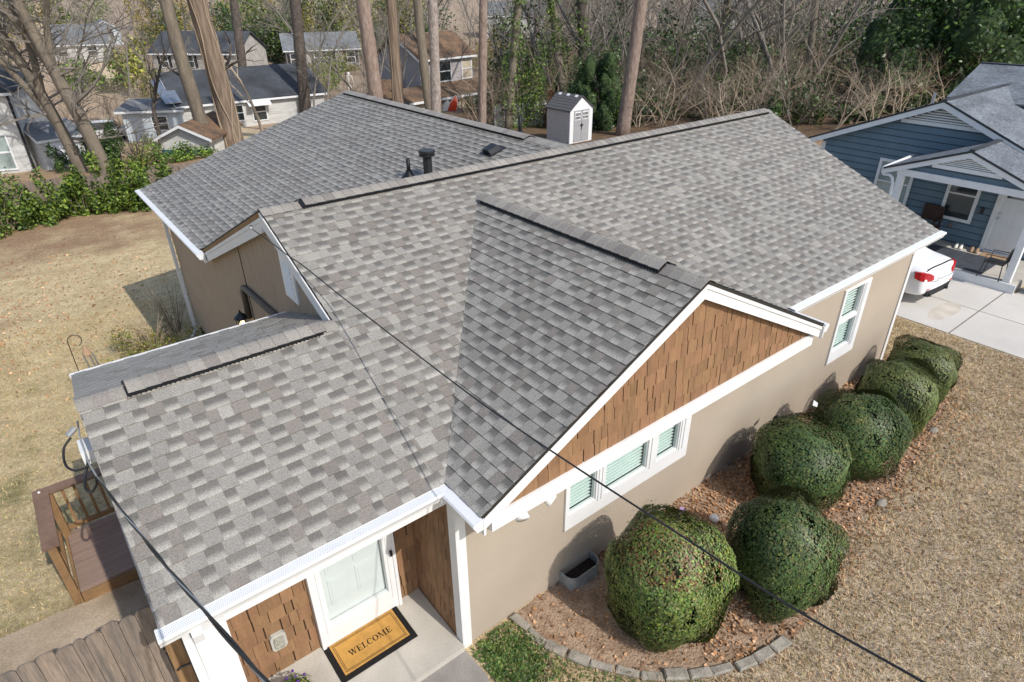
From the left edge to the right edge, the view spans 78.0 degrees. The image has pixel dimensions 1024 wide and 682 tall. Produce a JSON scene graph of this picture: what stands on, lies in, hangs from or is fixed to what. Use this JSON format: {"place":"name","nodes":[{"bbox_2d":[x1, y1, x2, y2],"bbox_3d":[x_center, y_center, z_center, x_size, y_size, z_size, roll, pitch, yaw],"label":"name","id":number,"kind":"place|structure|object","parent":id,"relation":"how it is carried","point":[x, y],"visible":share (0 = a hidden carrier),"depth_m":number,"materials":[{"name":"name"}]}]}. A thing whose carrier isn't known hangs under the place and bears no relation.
{"place":"outdoors","nodes":[
{"label":"outdoors","id":0,"kind":"place"},
{"bbox_2d":[0,579,164,681],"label":"side path","id":1,"kind":"structure","parent":0,"point":[53,633],"depth_m":7.91,"materials":[{"name":"concrete"}]},
{"bbox_2d":[0,0,1023,681],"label":"lawn","id":2,"kind":"structure","parent":0,"point":[124,236],"depth_m":11.30,"materials":[{"name":"plant"}]},
{"bbox_2d":[0,64,47,173],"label":"white clapboard house","id":3,"kind":"structure","parent":2,"relation":"on","point":[16,154],"depth_m":39.81,"materials":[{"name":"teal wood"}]},
{"bbox_2d":[0,134,18,170],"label":"window","id":4,"kind":"structure","parent":3,"relation":"in","point":[7,159],"depth_m":39.77,"materials":[{"name":"white glass"}]},
{"bbox_2d":[0,167,49,238],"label":"laurel bush","id":5,"kind":"object","parent":2,"relation":"on","point":[14,217],"visible":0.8,"depth_m":26.15,"materials":[{"name":"green plant"}]},
{"bbox_2d":[12,165,82,226],"bbox_3d":[-20.235,-6.251,27.248,2.139,2.524,2.267,0,29,0],"label":"laurel bush","id":6,"kind":"object","parent":2,"relation":"on","point":[55,203],"visible":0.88,"depth_m":27.02,"materials":[{"name":"green plant"}]},
{"bbox_2d":[23,118,86,169],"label":"white garage","id":7,"kind":"structure","parent":2,"relation":"on","point":[42,133],"depth_m":40.47,"materials":[{"name":"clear glass"}]},
{"bbox_2d":[43,142,85,173],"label":"evergreen bush","id":8,"kind":"object","parent":2,"relation":"on","point":[60,165],"visible":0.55,"depth_m":39.09,"materials":[{"name":"green plant"}]},
{"bbox_2d":[0,0,163,173],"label":"bare tree","id":9,"kind":"object","parent":2,"relation":"on","point":[31,35],"visible":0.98,"depth_m":34.34,"materials":[{"name":"grey plant"}]},
{"bbox_2d":[57,165,107,216],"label":"laurel bush","id":10,"kind":"object","parent":2,"relation":"on","point":[75,187],"visible":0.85,"depth_m":28.01,"materials":[{"name":"green plant"}]},
{"bbox_2d":[50,23,115,61],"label":"dark roof house","id":11,"kind":"structure","parent":2,"relation":"on","point":[98,41],"depth_m":97.27,"materials":[{"name":"grey glass"}]},
{"bbox_2d":[32,468,139,605],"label":"deck","id":12,"kind":"structure","parent":2,"relation":"on","point":[99,552],"depth_m":8.59,"materials":[{"name":"brown wood"}]},
{"bbox_2d":[0,0,171,173],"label":"bare tree","id":13,"kind":"object","parent":2,"relation":"on","point":[38,95],"visible":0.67,"depth_m":36.10,"materials":[{"name":"grey plant"}]},
{"bbox_2d":[0,220,187,435],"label":"lawn leaves","id":14,"kind":"object","parent":2,"relation":"on","point":[1,344],"visible":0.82,"depth_m":19.10,"materials":[{"name":"brown plant"}]},
{"bbox_2d":[59,50,134,93],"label":"olive bush","id":15,"kind":"object","parent":2,"relation":"on","point":[72,79],"visible":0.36,"depth_m":77.17,"materials":[{"name":"green plant"}]},
{"bbox_2d":[0,161,195,214],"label":"wooden fence","id":16,"kind":"object","parent":2,"relation":"on","point":[55,181],"visible":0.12,"depth_m":30.03,"materials":[{"name":"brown wood"}]},
{"bbox_2d":[0,606,197,681],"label":"picket fence","id":17,"kind":"object","parent":2,"relation":"on","point":[65,663],"visible":0.9,"depth_m":5.99,"materials":[{"name":"brown wood"}]},
{"bbox_2d":[0,292,200,636],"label":"dry grass","id":18,"kind":"structure","parent":2,"relation":"on","point":[76,329],"depth_m":13.41,"materials":[{"name":"plant"}]},
{"bbox_2d":[76,113,126,165],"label":"evergreen bush","id":19,"kind":"object","parent":2,"relation":"on","point":[107,144],"visible":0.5,"depth_m":41.57,"materials":[{"name":"green plant"}]},
{"bbox_2d":[83,148,141,213],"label":"laurel bush","id":20,"kind":"object","parent":2,"relation":"on","point":[107,194],"visible":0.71,"depth_m":28.28,"materials":[{"name":"green plant"}]},
{"bbox_2d":[103,34,163,97],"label":"olive bush","id":21,"kind":"object","parent":2,"relation":"on","point":[134,70],"visible":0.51,"depth_m":72.59,"materials":[{"name":"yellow plant"}]},
{"bbox_2d":[113,128,153,166],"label":"green shrubbery","id":22,"kind":"object","parent":2,"relation":"on","point":[136,153],"visible":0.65,"depth_m":39.95,"materials":[{"name":"yellow plant"}]},
{"bbox_2d":[115,152,165,212],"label":"laurel bush","id":23,"kind":"object","parent":2,"relation":"on","point":[138,175],"visible":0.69,"depth_m":28.32,"materials":[{"name":"green plant"}]},
{"bbox_2d":[86,306,204,367],"bbox_3d":[-8.835,-0.193,15.446,2.672,1.182,1.918,-7,30,-11],"label":"straggly shrub","id":24,"kind":"object","parent":2,"relation":"on","point":[145,347],"visible":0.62,"depth_m":15.52,"materials":[{"name":"green plant"}]},
{"bbox_2d":[113,98,184,142],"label":"flat roof annex","id":25,"kind":"object","parent":2,"relation":"on","point":[171,113],"visible":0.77,"depth_m":51.01,"materials":[{"name":"glass"}]},
{"bbox_2d":[126,13,202,148],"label":"tree","id":26,"kind":"object","parent":2,"relation":"on","point":[153,109],"visible":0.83,"depth_m":44.98,"materials":[{"name":"brown plant"}]},
{"bbox_2d":[143,276,190,332],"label":"twiggy shrub","id":27,"kind":"object","parent":2,"relation":"on","point":[177,322],"visible":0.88,"depth_m":16.48,"materials":[{"name":"brown plant"}]},
{"bbox_2d":[125,141,218,167],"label":"green bush","id":28,"kind":"object","parent":2,"relation":"on","point":[179,154],"visible":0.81,"depth_m":40.19,"materials":[{"name":"green plant"}]},
{"bbox_2d":[140,0,207,123],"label":"bare tree","id":29,"kind":"object","parent":2,"relation":"on","point":[187,79],"visible":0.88,"depth_m":41.22,"materials":[{"name":"brown plant"}]},
{"bbox_2d":[152,111,242,155],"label":"garden shed","id":30,"kind":"structure","parent":2,"relation":"on","point":[211,133],"depth_m":42.12,"materials":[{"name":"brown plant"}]},
{"bbox_2d":[147,31,268,72],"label":"stone house","id":31,"kind":"structure","parent":2,"relation":"on","point":[250,39],"depth_m":88.67,"materials":[{"name":"glass"}]},
{"bbox_2d":[0,0,439,63],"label":"evergreen thicket","id":32,"kind":"object","parent":2,"relation":"on","point":[228,8],"visible":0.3,"depth_m":116.99,"materials":[{"name":"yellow plant"}]},
{"bbox_2d":[179,22,263,130],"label":"young tree","id":33,"kind":"object","parent":2,"relation":"on","point":[252,105],"visible":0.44,"depth_m":47.30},
{"bbox_2d":[187,0,262,147],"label":"vine tree","id":34,"kind":"object","parent":2,"relation":"on","point":[216,66],"visible":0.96,"depth_m":42.25,"materials":[{"name":"brown plant"}]},
{"bbox_2d":[0,0,462,124],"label":"woodland","id":35,"kind":"object","parent":2,"relation":"on","point":[379,37],"visible":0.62,"depth_m":56.94,"materials":[{"name":"plant"}]},
{"bbox_2d":[229,0,246,66],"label":"pine tree","id":36,"kind":"object","parent":2,"relation":"on","point":[237,31],"visible":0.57,"depth_m":66.79,"materials":[{"name":"brown plant"}]},
{"bbox_2d":[150,63,326,127],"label":"long house","id":37,"kind":"structure","parent":2,"relation":"on","point":[272,90],"depth_m":54.92,"materials":[{"name":"white glass"}]},
{"bbox_2d":[0,0,478,70],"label":"woodland","id":38,"kind":"object","parent":2,"relation":"on","point":[185,19],"visible":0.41,"depth_m":103.47,"materials":[{"name":"plant"}]},
{"bbox_2d":[0,19,488,140],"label":"undergrowth","id":39,"kind":"object","parent":2,"relation":"on","point":[126,94],"visible":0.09,"depth_m":64.00,"materials":[{"name":"plant"}]},
{"bbox_2d":[142,0,457,63],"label":"evergreen thicket","id":40,"kind":"object","parent":2,"relation":"on","point":[272,50],"visible":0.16,"depth_m":102.82,"materials":[{"name":"green plant"}]},
{"bbox_2d":[290,0,311,112],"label":"pine tree","id":41,"kind":"object","parent":2,"relation":"on","point":[302,85],"visible":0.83,"depth_m":53.92,"materials":[{"name":"brown plant"}]},
{"bbox_2d":[279,31,360,69],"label":"picture window house","id":42,"kind":"structure","parent":2,"relation":"on","point":[287,48],"depth_m":95.43,"materials":[{"name":"stone"}]},
{"bbox_2d":[135,10,602,91],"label":"olive thicket","id":43,"kind":"object","parent":2,"relation":"on","point":[335,76],"visible":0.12,"depth_m":85.94,"materials":[{"name":"green plant"}]},
{"bbox_2d":[356,0,382,97],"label":"pine tree","id":44,"kind":"object","parent":2,"relation":"on","point":[370,55],"visible":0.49,"depth_m":32.73,"materials":[{"name":"brown plant"}]},
{"bbox_2d":[386,0,403,103],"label":"vine tree","id":45,"kind":"object","parent":2,"relation":"on","point":[394,55],"visible":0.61,"depth_m":33.96,"materials":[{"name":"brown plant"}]},
{"bbox_2d":[384,0,430,109],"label":"pine tree","id":46,"kind":"object","parent":2,"relation":"on","point":[422,47],"visible":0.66,"depth_m":36.96,"materials":[{"name":"brown plant"}]},
{"bbox_2d":[367,30,500,110],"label":"lilac gable house","id":47,"kind":"structure","parent":2,"relation":"on","point":[460,59],"depth_m":58.46,"materials":[{"name":"brown wood"}]},
{"bbox_2d":[428,0,440,112],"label":"pine tree","id":48,"kind":"object","parent":2,"relation":"on","point":[433,27],"visible":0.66,"depth_m":32.55,"materials":[{"name":"brown plant"}]},
{"bbox_2d":[421,651,489,681],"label":"front walk","id":49,"kind":"structure","parent":2,"relation":"on","point":[464,666],"depth_m":7.33,"materials":[{"name":"concrete"}]},
{"bbox_2d":[478,0,486,123],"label":"pine tree","id":50,"kind":"object","parent":2,"relation":"on","point":[482,61],"visible":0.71,"depth_m":34.70,"materials":[{"name":"brown plant"}]},
{"bbox_2d":[62,90,946,681],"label":"house","id":51,"kind":"structure","parent":2,"relation":"on","point":[280,448],"depth_m":7.71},
{"bbox_2d":[96,476,270,681],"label":"service cable","id":52,"kind":"object","parent":51,"relation":"attached to","point":[228,638],"visible":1,"depth_m":3.23,"materials":[{"name":"rubber"}]},
{"bbox_2d":[305,532,402,649],"bbox_3d":[-1.850,2.536,7.269,1.060,2.200,0.150,-21,35,-32],"label":"front door","id":53,"kind":"structure","parent":51,"relation":"in","point":[351,592],"depth_m":7.52,"materials":[{"name":"white paint"}]},
{"bbox_2d":[321,606,417,681],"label":"doormat","id":54,"kind":"object","parent":51,"relation":"on","point":[350,656],"visible":0.99,"depth_m":7.55,"materials":[{"name":"fabric"}]},
{"bbox_2d":[252,229,924,681],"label":"utility cable","id":55,"kind":"object","parent":51,"relation":"attached to","point":[642,509],"visible":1,"depth_m":3.91,"materials":[{"name":"rubber"}]},
{"bbox_2d":[563,415,691,531],"bbox_3d":[1.554,1.471,8.400,2.400,1.250,0.165,-21,35,-32],"label":"window","id":56,"kind":"structure","parent":51,"relation":"in","point":[576,493],"depth_m":8.50,"materials":[{"name":"white paint"}]},
{"bbox_2d":[825,277,872,364],"bbox_3d":[5.989,-0.377,11.367,0.930,1.470,0.165,-21,35,-32],"label":"window","id":57,"kind":"structure","parent":51,"relation":"in","point":[834,352],"depth_m":11.35,"materials":[{"name":"white paint"}]},
{"bbox_2d":[498,0,528,128],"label":"ivy tree","id":58,"kind":"object","parent":2,"relation":"on","point":[515,27],"visible":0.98,"depth_m":42.03,"materials":[{"name":"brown plant"}]},
{"bbox_2d":[487,1,545,39],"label":"grey house","id":59,"kind":"structure","parent":2,"relation":"on","point":[502,11],"depth_m":135.06,"materials":[{"name":"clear glass"}]},
{"bbox_2d":[494,101,545,126],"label":"wooden fence","id":60,"kind":"object","parent":2,"relation":"on","point":[499,116],"visible":0.31,"depth_m":44.88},
{"bbox_2d":[472,618,571,681],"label":"clover patch","id":61,"kind":"object","parent":2,"relation":"on","point":[518,659],"visible":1,"depth_m":7.47,"materials":[{"name":"green plant"}]},
{"bbox_2d":[491,26,553,129],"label":"ivy bush","id":62,"kind":"object","parent":2,"relation":"on","point":[535,95],"visible":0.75,"depth_m":43.83,"materials":[{"name":"green plant"}]},
{"bbox_2d":[535,0,576,92],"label":"ivy tree","id":63,"kind":"object","parent":2,"relation":"on","point":[555,22],"visible":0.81,"depth_m":46.89,"materials":[{"name":"green plant"}]},
{"bbox_2d":[545,91,594,143],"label":"storage shed","id":64,"kind":"structure","parent":2,"relation":"on","point":[569,118],"depth_m":37.99,"materials":[{"name":"white plastic"}]},
{"bbox_2d":[567,649,590,667],"bbox_3d":[0.790,3.767,7.482,0.265,0.101,0.140,12,32,22],"label":"edging stone","id":65,"kind":"object","parent":2,"relation":"on","point":[580,659],"visible":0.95,"depth_m":7.45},
{"bbox_2d":[566,0,594,70],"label":"ivy tree","id":66,"kind":"object","parent":2,"relation":"on","point":[581,18],"visible":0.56,"depth_m":46.19,"materials":[{"name":"green plant"}]},
{"bbox_2d":[564,32,635,132],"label":"holly bush","id":67,"kind":"object","parent":2,"relation":"on","point":[607,106],"visible":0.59,"depth_m":41.48,"materials":[{"name":"green plant"}]},
{"bbox_2d":[615,0,647,135],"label":"pine tree","id":68,"kind":"object","parent":2,"relation":"on","point":[623,126],"visible":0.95,"depth_m":37.98,"materials":[{"name":"brown plant"}]},
{"bbox_2d":[545,659,756,681],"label":"ground weeds","id":69,"kind":"object","parent":2,"relation":"on","point":[581,674],"visible":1,"depth_m":7.26,"materials":[{"name":"green plant"}]},
{"bbox_2d":[613,31,702,125],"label":"bare brush","id":70,"kind":"object","parent":2,"relation":"on","point":[669,87],"visible":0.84,"depth_m":41.63,"materials":[{"name":"plant"}]},
{"bbox_2d":[441,21,877,128],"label":"undergrowth","id":71,"kind":"object","parent":2,"relation":"on","point":[492,94],"visible":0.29,"depth_m":45.41,"materials":[{"name":"plant"}]},
{"bbox_2d":[632,70,715,126],"bbox_3d":[9.870,-14.836,38.871,6.938,4.479,6.250,-3,29,-4],"label":"bare brush","id":72,"kind":"object","parent":2,"relation":"on","point":[676,110],"visible":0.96,"depth_m":39.93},
{"bbox_2d":[663,667,689,681],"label":"edging stone","id":73,"kind":"object","parent":2,"relation":"on","point":[675,674],"visible":1,"depth_m":7.23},
{"bbox_2d":[439,0,932,112],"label":"woodland","id":74,"kind":"object","parent":2,"relation":"on","point":[758,30],"visible":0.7,"depth_m":48.04,"materials":[{"name":"plant"}]},
{"bbox_2d":[567,43,843,124],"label":"understory","id":75,"kind":"object","parent":2,"relation":"on","point":[796,115],"visible":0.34,"depth_m":43.12,"materials":[{"name":"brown plant"}]},
{"bbox_2d":[486,0,936,111],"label":"evergreen thicket","id":76,"kind":"object","parent":2,"relation":"on","point":[732,50],"visible":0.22,"depth_m":53.91,"materials":[{"name":"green plant"}]},
{"bbox_2d":[693,49,766,116],"bbox_3d":[12.871,-15.807,39.224,4.687,5.515,5.832,-18,34,-28],"label":"bare brush","id":77,"kind":"object","parent":2,"relation":"on","point":[728,94],"visible":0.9,"depth_m":39.47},
{"bbox_2d":[517,368,947,676],"bbox_3d":[4.626,2.494,9.879,9.880,0.206,2.400,-21,35,-32],"label":"mulch bed","id":78,"kind":"object","parent":2,"relation":"on","point":[593,633],"visible":0.25,"depth_m":7.99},
{"bbox_2d":[559,550,598,589],"bbox_3d":[0.924,3.094,8.477,0.574,0.225,0.237,-21,35,-32],"label":"window well","id":79,"kind":"object","parent":78,"relation":"on","point":[582,573],"depth_m":8.44,"materials":[{"name":"metal"}]},
{"bbox_2d":[602,499,739,653],"bbox_3d":[1.890,2.816,7.568,1.444,1.804,1.444,-21,35,-32],"label":"clipped shrub","id":80,"kind":"object","parent":78,"relation":"on","point":[669,586],"visible":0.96,"depth_m":7.09,"materials":[{"name":"green plant"}]},
{"bbox_2d":[520,353,986,674],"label":"fallen leaves","id":81,"kind":"object","parent":78,"relation":"on","point":[781,627],"visible":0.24,"depth_m":9.55,"materials":[{"name":"brown plant"}]},
{"bbox_2d":[723,485,850,624],"bbox_3d":[3.397,2.655,7.965,1.323,1.643,1.402,-12,31,-19],"label":"clipped shrub","id":82,"kind":"object","parent":78,"relation":"on","point":[779,547],"visible":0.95,"depth_m":7.52,"materials":[{"name":"green plant"}]},
{"bbox_2d":[749,412,854,512],"bbox_3d":[4.331,1.839,9.551,1.471,1.351,1.500,-4,30,-6],"label":"clipped shrub","id":83,"kind":"object","parent":78,"relation":"on","point":[811,461],"visible":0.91,"depth_m":9.10,"materials":[{"name":"green plant"}]},
{"bbox_2d":[812,387,913,481],"bbox_3d":[5.540,1.482,10.136,1.384,1.469,1.467,4,30,7],"label":"clipped shrub","id":84,"kind":"object","parent":78,"relation":"on","point":[871,429],"visible":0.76,"depth_m":9.63,"materials":[{"name":"green plant"}]},
{"bbox_2d":[854,357,940,443],"bbox_3d":[6.729,0.979,11.056,1.347,1.412,1.329,12,32,21],"label":"clipped shrub","id":85,"kind":"object","parent":78,"relation":"on","point":[914,393],"visible":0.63,"depth_m":10.58,"materials":[{"name":"green plant"}]},
{"bbox_2d":[886,334,964,403],"bbox_3d":[7.786,0.519,12.058,1.269,1.160,1.286,22,36,34],"label":"clipped shrub","id":86,"kind":"object","parent":78,"relation":"on","point":[945,369],"visible":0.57,"depth_m":11.62,"materials":[{"name":"green plant"}]},
{"bbox_2d":[716,33,799,114],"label":"bare brush","id":87,"kind":"object","parent":2,"relation":"on","point":[759,82],"visible":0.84,"depth_m":40.35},
{"bbox_2d":[719,43,841,121],"bbox_3d":[16.191,-16.761,40.611,7.851,5.626,8.716,2,29,5],"label":"bare brush","id":88,"kind":"object","parent":2,"relation":"on","point":[783,117],"visible":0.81,"depth_m":39.66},
{"bbox_2d":[754,52,839,133],"bbox_3d":[16.995,-14.842,37.526,5.489,4.984,6.486,17,34,29],"label":"bare brush","id":89,"kind":"object","parent":2,"relation":"on","point":[785,104],"visible":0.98,"depth_m":37.60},
{"bbox_2d":[805,0,818,101],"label":"pine tree","id":90,"kind":"object","parent":2,"relation":"on","point":[809,58],"visible":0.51,"depth_m":48.06,"materials":[{"name":"grey plant"}]},
{"bbox_2d":[832,95,890,123],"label":"evergreen bush","id":91,"kind":"object","parent":2,"relation":"on","point":[855,116],"visible":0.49,"depth_m":39.62,"materials":[{"name":"green plant"}]},
{"bbox_2d":[827,65,896,129],"bbox_3d":[20.138,-14.636,37.055,5.040,4.765,4.050,-12,31,-20],"label":"bare brush","id":92,"kind":"object","parent":2,"relation":"on","point":[842,121],"visible":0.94,"depth_m":37.18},
{"bbox_2d":[829,67,918,123],"bbox_3d":[22.221,-15.059,38.722,5.054,4.156,5.217,0,29,1],"label":"bare brush","id":93,"kind":"object","parent":2,"relation":"on","point":[865,108],"visible":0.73,"depth_m":38.96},
{"bbox_2d":[809,42,947,116],"bbox_3d":[21.880,-15.610,38.055,7.318,5.244,8.123,-20,35,-31],"label":"bare brush","id":94,"kind":"object","parent":2,"relation":"on","point":[899,101],"visible":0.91,"depth_m":38.25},
{"bbox_2d":[832,48,925,120],"bbox_3d":[20.695,-14.475,36.273,5.770,5.167,4.388,20,35,32],"label":"bare brush","id":95,"kind":"object","parent":2,"relation":"on","point":[873,110],"visible":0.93,"depth_m":36.36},
{"bbox_2d":[855,56,947,115],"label":"evergreen bush","id":96,"kind":"object","parent":2,"relation":"on","point":[901,74],"visible":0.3,"depth_m":41.91,"materials":[{"name":"green plant"}]},
{"bbox_2d":[881,50,945,114],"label":"bare brush","id":97,"kind":"object","parent":2,"relation":"on","point":[908,98],"visible":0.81,"depth_m":36.61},
{"bbox_2d":[807,62,1023,293],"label":"blue house","id":98,"kind":"structure","parent":2,"relation":"on","point":[957,152],"depth_m":17.90,"materials":[{"name":"wood"}]},
{"bbox_2d":[873,157,913,205],"bbox_3d":[11.672,-4.806,19.406,0.045,1.450,1.070,-21,35,-32],"label":"window","id":99,"kind":"structure","parent":98,"relation":"in","point":[883,182],"depth_m":19.37,"materials":[{"name":"white glass"}]},
{"bbox_2d":[921,203,945,229],"bbox_3d":[12.227,-3.469,18.631,0.570,1.000,0.590,-21,35,-32],"label":"porch chair","id":100,"kind":"object","parent":98,"relation":"on","point":[934,213],"visible":0.5,"depth_m":18.60,"materials":[{"name":"brown wood"}]},
{"bbox_2d":[927,244,994,273],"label":"porch floor","id":101,"kind":"structure","parent":98,"relation":"on","point":[969,262],"depth_m":17.52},
{"bbox_2d":[941,184,981,223],"bbox_3d":[12.854,-4.080,18.093,0.045,1.290,0.850,-21,35,-32],"label":"window","id":102,"kind":"structure","parent":98,"relation":"in","point":[960,203],"depth_m":18.15,"materials":[{"name":"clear glass"}]},
{"bbox_2d":[976,249,1014,281],"bbox_3d":[12.461,-2.048,16.224,0.523,0.881,0.554,-21,35,-32],"label":"patio chair","id":103,"kind":"object","parent":98,"relation":"on","point":[996,261],"visible":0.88,"depth_m":16.17,"materials":[{"name":"black metal"}]},
{"bbox_2d":[979,194,1023,256],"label":"door","id":104,"kind":"structure","parent":98,"relation":"in","point":[1004,228],"depth_m":17.47,"materials":[{"name":"white paint"}]},
{"bbox_2d":[820,0,1023,113],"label":"evergreen tree","id":105,"kind":"object","parent":2,"relation":"on","point":[975,28],"visible":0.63,"depth_m":42.24,"materials":[{"name":"green plant"}]},
{"bbox_2d":[896,278,1023,358],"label":"driveway","id":106,"kind":"structure","parent":0,"point":[998,333],"depth_m":15.08,"materials":[{"name":"concrete"}]},
{"bbox_2d":[904,247,955,296],"bbox_3d":[9.329,-2.435,16.949,1.901,1.346,4.294,-19,34,-29],"label":"white car","id":107,"kind":"object","parent":106,"relation":"on","point":[931,272],"visible":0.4,"depth_m":15.36,"materials":[{"name":"paint"}]},
{"bbox_2d":[928,302,960,319],"bbox_3d":[10.457,-0.728,15.271,1.390,0.001,0.470,-21,35,-32],"label":"driveway stain","id":108,"kind":"object","parent":106,"relation":"on","point":[941,311],"visible":1,"depth_m":15.28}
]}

